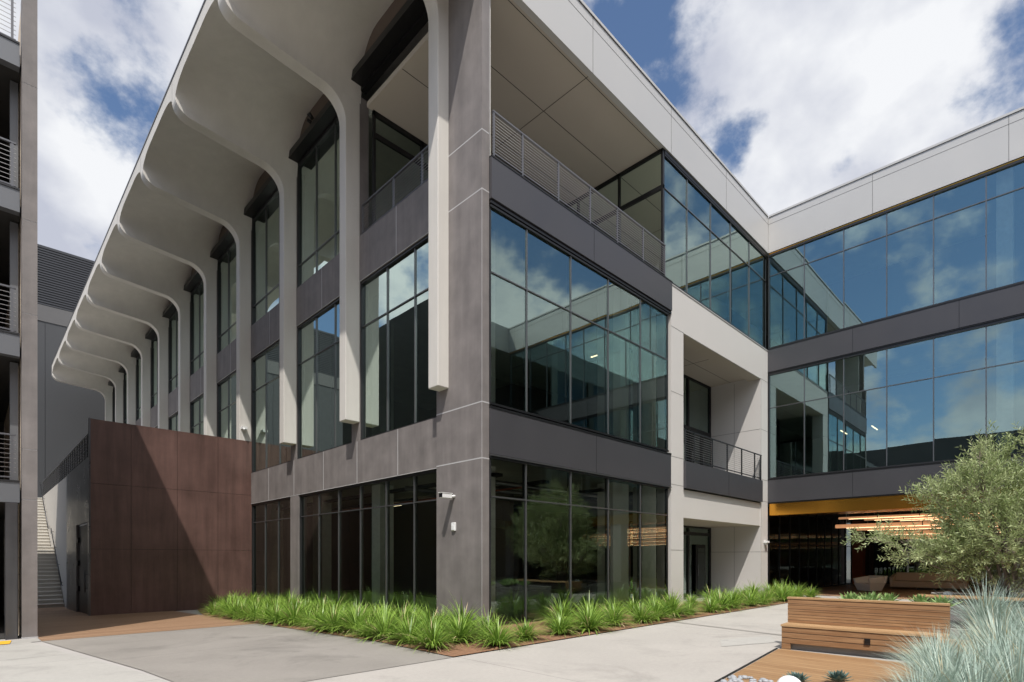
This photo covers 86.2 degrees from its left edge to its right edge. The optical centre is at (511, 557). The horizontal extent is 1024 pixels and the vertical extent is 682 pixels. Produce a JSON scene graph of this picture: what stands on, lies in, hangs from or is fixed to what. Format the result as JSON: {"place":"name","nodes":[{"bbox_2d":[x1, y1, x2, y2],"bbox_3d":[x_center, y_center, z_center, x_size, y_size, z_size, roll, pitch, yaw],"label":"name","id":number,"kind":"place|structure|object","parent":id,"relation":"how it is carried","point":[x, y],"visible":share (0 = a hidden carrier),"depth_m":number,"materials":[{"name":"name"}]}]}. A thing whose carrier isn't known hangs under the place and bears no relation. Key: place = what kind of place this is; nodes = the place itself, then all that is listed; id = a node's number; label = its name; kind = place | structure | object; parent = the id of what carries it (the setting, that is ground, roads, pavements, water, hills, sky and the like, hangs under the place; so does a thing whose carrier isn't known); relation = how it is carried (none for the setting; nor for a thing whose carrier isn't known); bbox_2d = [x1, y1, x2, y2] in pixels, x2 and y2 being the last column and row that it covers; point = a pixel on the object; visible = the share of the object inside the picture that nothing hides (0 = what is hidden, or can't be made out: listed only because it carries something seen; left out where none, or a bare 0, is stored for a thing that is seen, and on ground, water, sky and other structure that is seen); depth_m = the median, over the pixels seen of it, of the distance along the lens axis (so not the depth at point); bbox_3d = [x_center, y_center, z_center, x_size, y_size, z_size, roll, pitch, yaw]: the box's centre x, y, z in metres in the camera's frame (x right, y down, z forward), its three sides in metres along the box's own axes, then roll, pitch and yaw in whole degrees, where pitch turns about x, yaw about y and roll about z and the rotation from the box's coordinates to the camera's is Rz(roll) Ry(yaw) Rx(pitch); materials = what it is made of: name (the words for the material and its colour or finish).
{"place":"outdoors","nodes":[
{"label":"outdoors","id":0,"kind":"place"},
{"bbox_2d":[0,654,166,681],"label":"pavement","id":1,"kind":"structure","parent":0,"point":[66,668],"depth_m":7.82,"materials":[{"name":"white concrete"}]},
{"bbox_2d":[0,586,828,681],"bbox_3d":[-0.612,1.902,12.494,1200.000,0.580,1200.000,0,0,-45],"label":"ground","id":2,"kind":"structure","parent":0,"point":[59,648],"depth_m":10.45,"materials":[{"name":"concrete"}]},
{"bbox_2d":[0,0,37,639],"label":"parking garage","id":3,"kind":"structure","parent":2,"relation":"on","point":[18,337],"depth_m":12.37,"materials":[{"name":"concrete"}]},
{"bbox_2d":[0,638,66,660],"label":"pavement strip","id":4,"kind":"object","parent":2,"relation":"on","point":[20,648],"visible":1,"depth_m":10.21,"materials":[{"name":"grey concrete"}]},
{"bbox_2d":[37,482,63,607],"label":"staircase","id":5,"kind":"structure","parent":2,"relation":"on","point":[49,592],"depth_m":25.95,"materials":[{"name":"concrete"}]},
{"bbox_2d":[37,244,104,525],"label":"distant building","id":6,"kind":"structure","parent":2,"relation":"on","point":[65,411],"depth_m":44.99,"materials":[{"name":"black metal"}]},
{"bbox_2d":[42,418,251,615],"bbox_3d":[-19.445,-1.310,27.713,5.474,7.220,18.670,0,0,-45],"label":"steel enclosure","id":7,"kind":"object","parent":2,"relation":"on","point":[165,515],"visible":0.94,"depth_m":20.99,"materials":[{"name":"brown metal"}]},
{"bbox_2d":[76,524,87,613],"bbox_3d":[-16.221,0.430,20.683,0.169,3.340,2.900,0,0,-45],"label":"door","id":8,"kind":"structure","parent":7,"relation":"in","point":[82,540],"depth_m":20.79,"materials":[{"name":"black metal"}]},
{"bbox_2d":[37,607,257,640],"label":"timber deck","id":9,"kind":"structure","parent":2,"relation":"on","point":[56,623],"depth_m":15.68,"materials":[{"name":"brown wood"}]},
{"bbox_2d":[43,624,451,681],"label":"concrete pad","id":10,"kind":"object","parent":2,"relation":"on","point":[253,653],"visible":1,"depth_m":9.27,"materials":[{"name":"grey concrete"}]},
{"bbox_2d":[197,596,819,656],"bbox_3d":[-0.232,1.805,21.620,19.020,0.429,17.160,0,0,-45],"label":"planting bed","id":11,"kind":"object","parent":2,"relation":"on","point":[456,649],"visible":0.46,"depth_m":11.69,"materials":[{"name":"brown soil"}]},
{"bbox_2d":[206,591,250,616],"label":"grass clump","id":12,"kind":"object","parent":11,"relation":"on","point":[233,602],"visible":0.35,"depth_m":17.58,"materials":[{"name":"green plant"}]},
{"bbox_2d":[210,596,249,618],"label":"grass clump","id":13,"kind":"object","parent":11,"relation":"on","point":[232,608],"visible":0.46,"depth_m":16.60,"materials":[{"name":"green plant"}]},
{"bbox_2d":[220,600,263,619],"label":"grass clump","id":14,"kind":"object","parent":11,"relation":"on","point":[239,615],"visible":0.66,"depth_m":16.25,"materials":[{"name":"green plant"}]},
{"bbox_2d":[232,597,273,622],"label":"grass clump","id":15,"kind":"object","parent":11,"relation":"on","point":[248,616],"visible":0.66,"depth_m":15.65,"materials":[{"name":"green plant"}]},
{"bbox_2d":[244,597,277,622],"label":"grass clump","id":16,"kind":"object","parent":11,"relation":"on","point":[264,612],"visible":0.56,"depth_m":15.00,"materials":[{"name":"green plant"}]},
{"bbox_2d":[252,601,288,624],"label":"grass clump","id":17,"kind":"object","parent":11,"relation":"on","point":[276,609],"visible":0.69,"depth_m":14.50,"materials":[{"name":"green plant"}]},
{"bbox_2d":[260,598,314,626],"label":"grass clump","id":18,"kind":"object","parent":11,"relation":"on","point":[288,617],"visible":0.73,"depth_m":14.01,"materials":[{"name":"green plant"}]},
{"bbox_2d":[286,607,319,628],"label":"grass clump","id":19,"kind":"object","parent":11,"relation":"on","point":[307,613],"visible":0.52,"depth_m":13.61,"materials":[{"name":"green plant"}]},
{"bbox_2d":[293,600,337,631],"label":"grass clump","id":20,"kind":"object","parent":11,"relation":"on","point":[313,621],"visible":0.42,"depth_m":12.76,"materials":[{"name":"green plant"}]},
{"bbox_2d":[302,601,351,635],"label":"grass clump","id":21,"kind":"object","parent":11,"relation":"on","point":[332,612],"visible":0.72,"depth_m":12.22,"materials":[{"name":"green plant"}]},
{"bbox_2d":[319,598,377,635],"bbox_3d":[-3.379,1.308,11.996,1.788,0.867,1.762,0,0,-7],"label":"grass clump","id":22,"kind":"object","parent":11,"relation":"on","point":[350,622],"visible":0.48,"depth_m":11.87,"materials":[{"name":"green plant"}]},
{"bbox_2d":[341,611,377,638],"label":"grass clump","id":23,"kind":"object","parent":11,"relation":"on","point":[363,627],"visible":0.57,"depth_m":11.20,"materials":[{"name":"green plant"}]},
{"bbox_2d":[350,595,420,643],"bbox_3d":[-2.489,1.248,10.782,1.585,0.992,1.485,0,0,20],"label":"grass clump","id":24,"kind":"object","parent":11,"relation":"on","point":[379,631],"visible":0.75,"depth_m":10.70,"materials":[{"name":"green plant"}]},
{"bbox_2d":[379,598,429,634],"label":"grass clump","id":25,"kind":"object","parent":11,"relation":"on","point":[399,613],"visible":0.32,"depth_m":11.91,"materials":[{"name":"green plant"}]},
{"bbox_2d":[380,609,447,646],"bbox_3d":[-1.904,1.326,10.214,1.440,0.803,1.363,0,0,-1],"label":"grass clump","id":26,"kind":"object","parent":11,"relation":"on","point":[406,631],"visible":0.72,"depth_m":10.16,"materials":[{"name":"green plant"}]},
{"bbox_2d":[391,595,458,639],"bbox_3d":[-1.618,1.220,10.971,1.714,1.062,1.829,0,0,4],"label":"grass clump","id":27,"kind":"object","parent":11,"relation":"on","point":[430,619],"visible":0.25,"depth_m":10.89,"materials":[{"name":"green plant"}]},
{"bbox_2d":[405,614,464,651],"bbox_3d":[-1.383,1.324,9.643,1.349,0.703,1.369,0,0,33],"label":"grass clump","id":28,"kind":"object","parent":11,"relation":"on","point":[431,639],"visible":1,"depth_m":9.54,"materials":[{"name":"green plant"}]},
{"bbox_2d":[420,606,489,645],"bbox_3d":[-1.012,1.308,10.372,1.588,0.856,1.504,0,0,28],"label":"grass clump","id":29,"kind":"object","parent":11,"relation":"on","point":[458,628],"visible":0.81,"depth_m":10.30,"materials":[{"name":"green plant"}]},
{"bbox_2d":[436,588,493,633],"bbox_3d":[-1.041,1.203,11.682,1.695,1.112,1.809,0,0,1],"label":"grass clump","id":30,"kind":"object","parent":11,"relation":"on","point":[461,615],"visible":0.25,"depth_m":11.58,"materials":[{"name":"green plant"}]},
{"bbox_2d":[466,604,514,638],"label":"grass clump","id":31,"kind":"object","parent":11,"relation":"on","point":[484,624],"visible":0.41,"depth_m":10.78,"materials":[{"name":"green plant"}]},
{"bbox_2d":[466,611,530,649],"bbox_3d":[-0.270,1.309,9.916,1.339,0.745,1.331,0,0,-8],"label":"grass clump","id":32,"kind":"object","parent":11,"relation":"on","point":[497,637],"visible":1,"depth_m":9.85,"materials":[{"name":"green plant"}]},
{"bbox_2d":[505,615,553,640],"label":"grass clump","id":33,"kind":"object","parent":11,"relation":"on","point":[526,628],"visible":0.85,"depth_m":10.54,"materials":[{"name":"green plant"}]},
{"bbox_2d":[535,589,581,625],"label":"grass clump","id":34,"kind":"object","parent":11,"relation":"on","point":[565,607],"visible":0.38,"depth_m":13.00,"materials":[{"name":"green plant"}]},
{"bbox_2d":[533,606,589,637],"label":"grass clump","id":35,"kind":"object","parent":11,"relation":"on","point":[558,626],"visible":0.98,"depth_m":11.35,"materials":[{"name":"green plant"}]},
{"bbox_2d":[568,595,621,635],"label":"grass clump","id":36,"kind":"object","parent":11,"relation":"on","point":[589,619],"visible":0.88,"depth_m":11.89,"materials":[{"name":"green plant"}]},
{"bbox_2d":[596,597,639,627],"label":"grass clump","id":37,"kind":"object","parent":11,"relation":"on","point":[614,613],"visible":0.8,"depth_m":12.83,"materials":[{"name":"green plant"}]},
{"bbox_2d":[626,601,661,624],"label":"grass clump","id":38,"kind":"object","parent":11,"relation":"on","point":[642,613],"visible":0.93,"depth_m":13.38,"materials":[{"name":"green plant"}]},
{"bbox_2d":[629,593,679,620],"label":"grass clump","id":39,"kind":"object","parent":11,"relation":"on","point":[659,615],"visible":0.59,"depth_m":13.90,"materials":[{"name":"green plant"}]},
{"bbox_2d":[652,587,696,618],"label":"grass clump","id":40,"kind":"object","parent":11,"relation":"on","point":[675,610],"visible":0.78,"depth_m":14.62,"materials":[{"name":"green plant"}]},
{"bbox_2d":[697,594,728,613],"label":"grass clump","id":41,"kind":"object","parent":11,"relation":"on","point":[709,606],"visible":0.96,"depth_m":16.04,"materials":[{"name":"green plant"}]},
{"bbox_2d":[698,587,744,611],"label":"grass clump","id":42,"kind":"object","parent":11,"relation":"on","point":[724,602],"visible":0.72,"depth_m":16.68,"materials":[{"name":"green plant"}]},
{"bbox_2d":[713,586,749,607],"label":"grass clump","id":43,"kind":"object","parent":11,"relation":"on","point":[736,600],"visible":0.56,"depth_m":17.33,"materials":[{"name":"green plant"}]},
{"bbox_2d":[740,585,769,605],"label":"grass clump","id":44,"kind":"object","parent":11,"relation":"on","point":[752,600],"visible":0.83,"depth_m":18.07,"materials":[{"name":"green plant"}]},
{"bbox_2d":[771,580,797,601],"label":"grass clump","id":45,"kind":"object","parent":11,"relation":"on","point":[784,595],"visible":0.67,"depth_m":20.03,"materials":[{"name":"green plant"}]},
{"bbox_2d":[51,0,1023,625],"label":"office building","id":46,"kind":"structure","parent":2,"relation":"on","point":[555,300],"depth_m":19.37,"materials":[{"name":"white paint"}]},
{"bbox_2d":[124,372,126,423],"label":"window","id":47,"kind":"structure","parent":46,"relation":"in","point":[125,374],"depth_m":42.17,"materials":[{"name":"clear glass"}]},
{"bbox_2d":[136,355,140,420],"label":"window","id":48,"kind":"structure","parent":46,"relation":"in","point":[138,360],"depth_m":38.90,"materials":[{"name":"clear glass"}]},
{"bbox_2d":[151,334,157,407],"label":"window","id":49,"kind":"structure","parent":46,"relation":"in","point":[154,342],"depth_m":35.53,"materials":[{"name":"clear glass"}]},
{"bbox_2d":[169,412,177,430],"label":"window","id":50,"kind":"structure","parent":46,"relation":"in","point":[173,420],"depth_m":32.04,"materials":[{"name":"grey glass"}]},
{"bbox_2d":[169,310,177,392],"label":"window","id":51,"kind":"structure","parent":46,"relation":"in","point":[173,321],"depth_m":32.20,"materials":[{"name":"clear glass"}]},
{"bbox_2d":[190,393,203,434],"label":"window","id":52,"kind":"structure","parent":46,"relation":"in","point":[197,405],"depth_m":28.79,"materials":[{"name":"grey glass"}]},
{"bbox_2d":[190,280,203,375],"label":"window","id":53,"kind":"structure","parent":46,"relation":"in","point":[197,295],"depth_m":28.80,"materials":[{"name":"glass"}]},
{"bbox_2d":[217,371,235,438],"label":"window","id":54,"kind":"structure","parent":46,"relation":"in","point":[226,388],"depth_m":25.43,"materials":[{"name":"grey glass"}]},
{"bbox_2d":[217,240,235,353],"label":"window","id":55,"kind":"structure","parent":46,"relation":"in","point":[226,266],"depth_m":25.53,"materials":[{"name":"glass"}]},
{"bbox_2d":[252,189,279,324],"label":"window","id":56,"kind":"structure","parent":46,"relation":"in","point":[266,223],"depth_m":22.07,"materials":[{"name":"clear glass"}]},
{"bbox_2d":[252,497,289,601],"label":"window","id":57,"kind":"structure","parent":46,"relation":"in","point":[266,503],"depth_m":22.15,"materials":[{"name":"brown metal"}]},
{"bbox_2d":[252,339,290,472],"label":"window","id":58,"kind":"structure","parent":46,"relation":"in","point":[267,450],"depth_m":22.01,"materials":[{"name":"grey glass"}]},
{"bbox_2d":[297,117,339,287],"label":"window","id":59,"kind":"structure","parent":46,"relation":"in","point":[318,173],"depth_m":18.73,"materials":[{"name":"glass"}]},
{"bbox_2d":[297,297,351,458],"bbox_3d":[-6.301,-5.970,18.456,0.160,4.820,4.040,0,0,-45],"label":"window","id":60,"kind":"structure","parent":46,"relation":"in","point":[320,428],"depth_m":18.68,"materials":[{"name":"grey glass"}]},
{"bbox_2d":[300,469,436,612],"bbox_3d":[-4.645,-0.160,16.782,0.160,4.220,8.370,0,0,-45],"label":"window","id":61,"kind":"structure","parent":46,"relation":"in","point":[415,502],"depth_m":16.74,"materials":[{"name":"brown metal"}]},
{"bbox_2d":[361,235,436,439],"bbox_3d":[-3.122,-5.970,15.243,0.160,4.820,4.040,0,0,-45],"label":"window","id":62,"kind":"structure","parent":46,"relation":"in","point":[395,392],"depth_m":15.35,"materials":[{"name":"glass"}]},
{"bbox_2d":[372,109,427,223],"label":"terrace window","id":63,"kind":"structure","parent":46,"relation":"in","point":[375,115],"depth_m":16.84,"materials":[{"name":"black metal"}]},
{"bbox_2d":[489,456,668,621],"bbox_3d":[2.311,-0.275,15.422,8.025,4.150,0.150,0,0,-45],"label":"window","id":64,"kind":"structure","parent":46,"relation":"in","point":[524,500],"depth_m":14.67,"materials":[{"name":"black metal"}]},
{"bbox_2d":[489,204,668,451],"bbox_3d":[2.311,-5.825,15.422,8.025,4.590,0.150,0,0,-45],"label":"window","id":65,"kind":"structure","parent":46,"relation":"in","point":[526,230],"depth_m":14.67,"materials":[{"name":"black metal"}]},
{"bbox_2d":[566,148,663,273],"bbox_3d":[3.101,-11.425,20.015,0.100,4.250,5.430,0,0,-45],"label":"terrace window","id":66,"kind":"structure","parent":46,"relation":"in","point":[638,190],"depth_m":18.79,"materials":[{"name":"glass"}]},
{"bbox_2d":[629,348,710,466],"bbox_3d":[6.755,-5.625,22.948,6.780,4.550,0.102,0,0,-45],"label":"window","id":67,"kind":"structure","parent":46,"relation":"in","point":[688,379],"depth_m":23.82,"materials":[{"name":"black metal"}]},
{"bbox_2d":[629,521,710,602],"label":"window","id":68,"kind":"structure","parent":46,"relation":"in","point":[687,533],"depth_m":23.82,"materials":[{"name":"black metal"}]},
{"bbox_2d":[690,430,699,463],"bbox_3d":[8.095,-4.460,24.096,0.900,2.200,0.114,0,0,-45],"label":"door","id":69,"kind":"structure","parent":46,"relation":"in","point":[691,435],"depth_m":24.09,"materials":[{"name":"black metal"}]},
{"bbox_2d":[695,544,704,593],"bbox_3d":[8.450,0.500,24.448,0.900,2.200,0.114,0,0,-45],"label":"door","id":70,"kind":"structure","parent":46,"relation":"in","point":[699,549],"depth_m":24.37,"materials":[{"name":"black glass"}]},
{"bbox_2d":[700,434,709,466],"bbox_3d":[8.805,-4.460,24.800,0.900,2.200,0.114,0,0,-45],"label":"door","id":71,"kind":"structure","parent":46,"relation":"in","point":[706,454],"depth_m":24.67,"materials":[{"name":"black metal"}]},
{"bbox_2d":[664,154,766,348],"bbox_3d":[8.146,-11.320,21.279,8.830,4.120,0.150,0,0,-45],"label":"window","id":72,"kind":"structure","parent":46,"relation":"in","point":[687,181],"depth_m":20.61,"materials":[{"name":"black metal"}]},
{"bbox_2d":[768,158,1023,348],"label":"window","id":73,"kind":"structure","parent":46,"relation":"in","point":[1020,161],"depth_m":21.19,"materials":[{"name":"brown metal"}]},
{"bbox_2d":[768,315,1023,478],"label":"window","id":74,"kind":"structure","parent":46,"relation":"in","point":[986,325],"depth_m":21.22,"materials":[{"name":"black metal"}]},
{"bbox_2d":[838,512,978,518],"bbox_3d":[18.176,-2.019,21.941,0.100,0.522,9.000,0,0,-45],"label":"tube lamp","id":75,"kind":"object","parent":46,"relation":"hanging from","point":[890,516],"visible":0.46,"depth_m":23.79,"materials":[{"name":"orange metal"}]},
{"bbox_2d":[835,513,999,527],"bbox_3d":[17.036,-1.769,20.250,0.158,1.022,9.000,0,0,-45],"label":"tube lamp","id":76,"kind":"object","parent":46,"relation":"hanging from","point":[895,524],"visible":0.52,"depth_m":22.11,"materials":[{"name":"orange metal"}]},
{"bbox_2d":[864,512,973,520],"bbox_3d":[19.664,-2.009,22.428,0.100,0.542,9.000,0,0,-45],"label":"tube lamp","id":77,"kind":"object","parent":46,"relation":"hanging from","point":[898,518],"visible":0.34,"depth_m":24.66,"materials":[{"name":"orange metal"}]},
{"bbox_2d":[857,523,997,530],"bbox_3d":[18.084,-1.724,20.470,0.158,1.112,9.000,0,0,-45],"label":"tube lamp","id":78,"kind":"object","parent":46,"relation":"hanging from","point":[905,528],"visible":0.23,"depth_m":22.49,"materials":[{"name":"orange metal"}]},
{"bbox_2d":[0,0,1023,260],"label":"sky","id":79,"kind":"structure","parent":0,"point":[800,100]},
{"bbox_2d":[307,596,912,681],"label":"path","id":80,"kind":"structure","parent":0,"point":[674,652],"depth_m":8.74,"materials":[{"name":"grey concrete"}]},
{"bbox_2d":[714,648,777,681],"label":"deck edging","id":81,"kind":"object","parent":80,"relation":"on","point":[742,667],"visible":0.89,"depth_m":8.04,"materials":[{"name":"black metal"}]},
{"bbox_2d":[720,675,773,681],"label":"pebbles","id":82,"kind":"object","parent":80,"relation":"on","point":[732,678],"visible":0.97,"depth_m":7.04,"materials":[{"name":"white stone"}]},
{"bbox_2d":[720,636,774,645],"bbox_3d":[4.561,1.598,10.566,1.940,0.001,0.687,0,0,-23],"label":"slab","id":83,"kind":"object","parent":80,"relation":"on","point":[746,641],"visible":1,"depth_m":10.54,"materials":[{"name":"grey concrete"}]},
{"bbox_2d":[725,649,915,681],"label":"bench deck","id":84,"kind":"structure","parent":80,"relation":"on","point":[775,665],"depth_m":7.98,"materials":[{"name":"brown wood"}]},
{"bbox_2d":[824,670,853,681],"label":"blue agave","id":85,"kind":"object","parent":84,"relation":"on","point":[839,676],"visible":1,"depth_m":6.93,"materials":[{"name":"green plant"}]},
{"bbox_2d":[781,597,983,660],"bbox_3d":[5.495,1.154,8.370,2.812,0.892,2.060,0,0,41],"label":"timber bench","id":86,"kind":"object","parent":84,"relation":"on","point":[857,627],"visible":0.77,"depth_m":9.06,"materials":[{"name":"wood"}]},
{"bbox_2d":[950,605,1023,638],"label":"raised planter","id":87,"kind":"object","parent":80,"relation":"on","point":[952,619],"visible":0.17,"depth_m":9.48,"materials":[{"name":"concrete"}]},
{"bbox_2d":[801,584,990,598],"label":"lounge floor","id":88,"kind":"structure","parent":0,"point":[901,592],"depth_m":26.10,"materials":[{"name":"brown wood"}]},
{"bbox_2d":[853,575,887,590],"bbox_3d":[17.061,1.196,26.091,1.048,0.707,0.960,0,0,-15],"label":"armchair","id":89,"kind":"object","parent":88,"relation":"on","point":[871,583],"visible":1,"depth_m":25.78,"materials":[{"name":"beige fabric"}]},
{"bbox_2d":[890,572,968,590],"bbox_3d":[20.826,1.171,27.377,1.015,0.858,3.080,0,0,-45],"label":"sofa","id":90,"kind":"object","parent":88,"relation":"on","point":[911,579],"visible":0.84,"depth_m":27.40,"materials":[{"name":"beige fabric"}]},
{"bbox_2d":[867,657,963,681],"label":"blue grass","id":91,"kind":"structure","parent":0,"point":[919,679],"depth_m":5.07,"materials":[{"name":"plant"}]},
{"bbox_2d":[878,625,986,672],"bbox_3d":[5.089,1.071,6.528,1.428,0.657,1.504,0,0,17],"label":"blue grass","id":92,"kind":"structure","parent":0,"point":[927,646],"depth_m":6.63,"materials":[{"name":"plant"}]},
{"bbox_2d":[860,627,1022,681],"bbox_3d":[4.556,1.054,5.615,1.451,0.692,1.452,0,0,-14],"label":"blue grass","id":93,"kind":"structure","parent":0,"point":[953,664],"depth_m":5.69,"materials":[{"name":"plant"}]},
{"bbox_2d":[895,642,1022,681],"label":"blue grass","id":94,"kind":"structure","parent":0,"point":[970,676],"depth_m":4.95,"materials":[{"name":"plant"}]},
{"bbox_2d":[914,594,1023,607],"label":"timber block bench","id":95,"kind":"object","parent":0,"point":[956,599],"visible":0.15,"depth_m":14.83,"materials":[{"name":"brown wood"}]},
{"bbox_2d":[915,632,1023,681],"bbox_3d":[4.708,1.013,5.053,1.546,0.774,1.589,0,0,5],"label":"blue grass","id":96,"kind":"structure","parent":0,"point":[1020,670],"depth_m":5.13,"materials":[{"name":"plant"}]},
{"bbox_2d":[915,622,1023,679],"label":"blue grass","id":97,"kind":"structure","parent":0,"point":[987,653],"depth_m":5.78,"materials":[{"name":"plant"}]},
{"bbox_2d":[931,592,1021,597],"bbox_3d":[15.563,1.390,15.838,4.300,0.420,6.000,0,0,-45],"label":"raised planter","id":98,"kind":"object","parent":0,"point":[941,593],"visible":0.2,"depth_m":18.11,"materials":[{"name":"brown wood"}]},
{"bbox_2d":[840,420,1023,597],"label":"tree","id":99,"kind":"object","parent":98,"relation":"on","point":[990,547],"visible":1,"depth_m":15.41,"materials":[{"name":"green plant"}]},
{"bbox_2d":[932,572,1023,626],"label":"blue grass","id":100,"kind":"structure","parent":0,"point":[964,608],"depth_m":8.85,"materials":[{"name":"plant"}]},
{"bbox_2d":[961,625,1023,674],"bbox_3d":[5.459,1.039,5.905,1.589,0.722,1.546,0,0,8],"label":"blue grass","id":101,"kind":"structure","parent":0,"point":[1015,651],"depth_m":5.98,"materials":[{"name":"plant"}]},
{"bbox_3d":[9.080,1.490,6.609,11.100,0.220,6.000,0,0,-45],"label":"raised planter","id":102,"kind":"object","parent":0,"visible":0},
{"bbox_2d":[916,604,1023,660],"bbox_3d":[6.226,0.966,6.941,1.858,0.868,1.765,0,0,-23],"label":"blue grass","id":103,"kind":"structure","parent":102,"relation":"on","point":[998,627],"depth_m":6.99,"materials":[{"name":"plant"}]},
{"bbox_2d":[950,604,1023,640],"bbox_3d":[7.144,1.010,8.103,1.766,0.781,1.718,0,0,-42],"label":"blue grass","id":104,"kind":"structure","parent":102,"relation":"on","point":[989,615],"depth_m":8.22,"materials":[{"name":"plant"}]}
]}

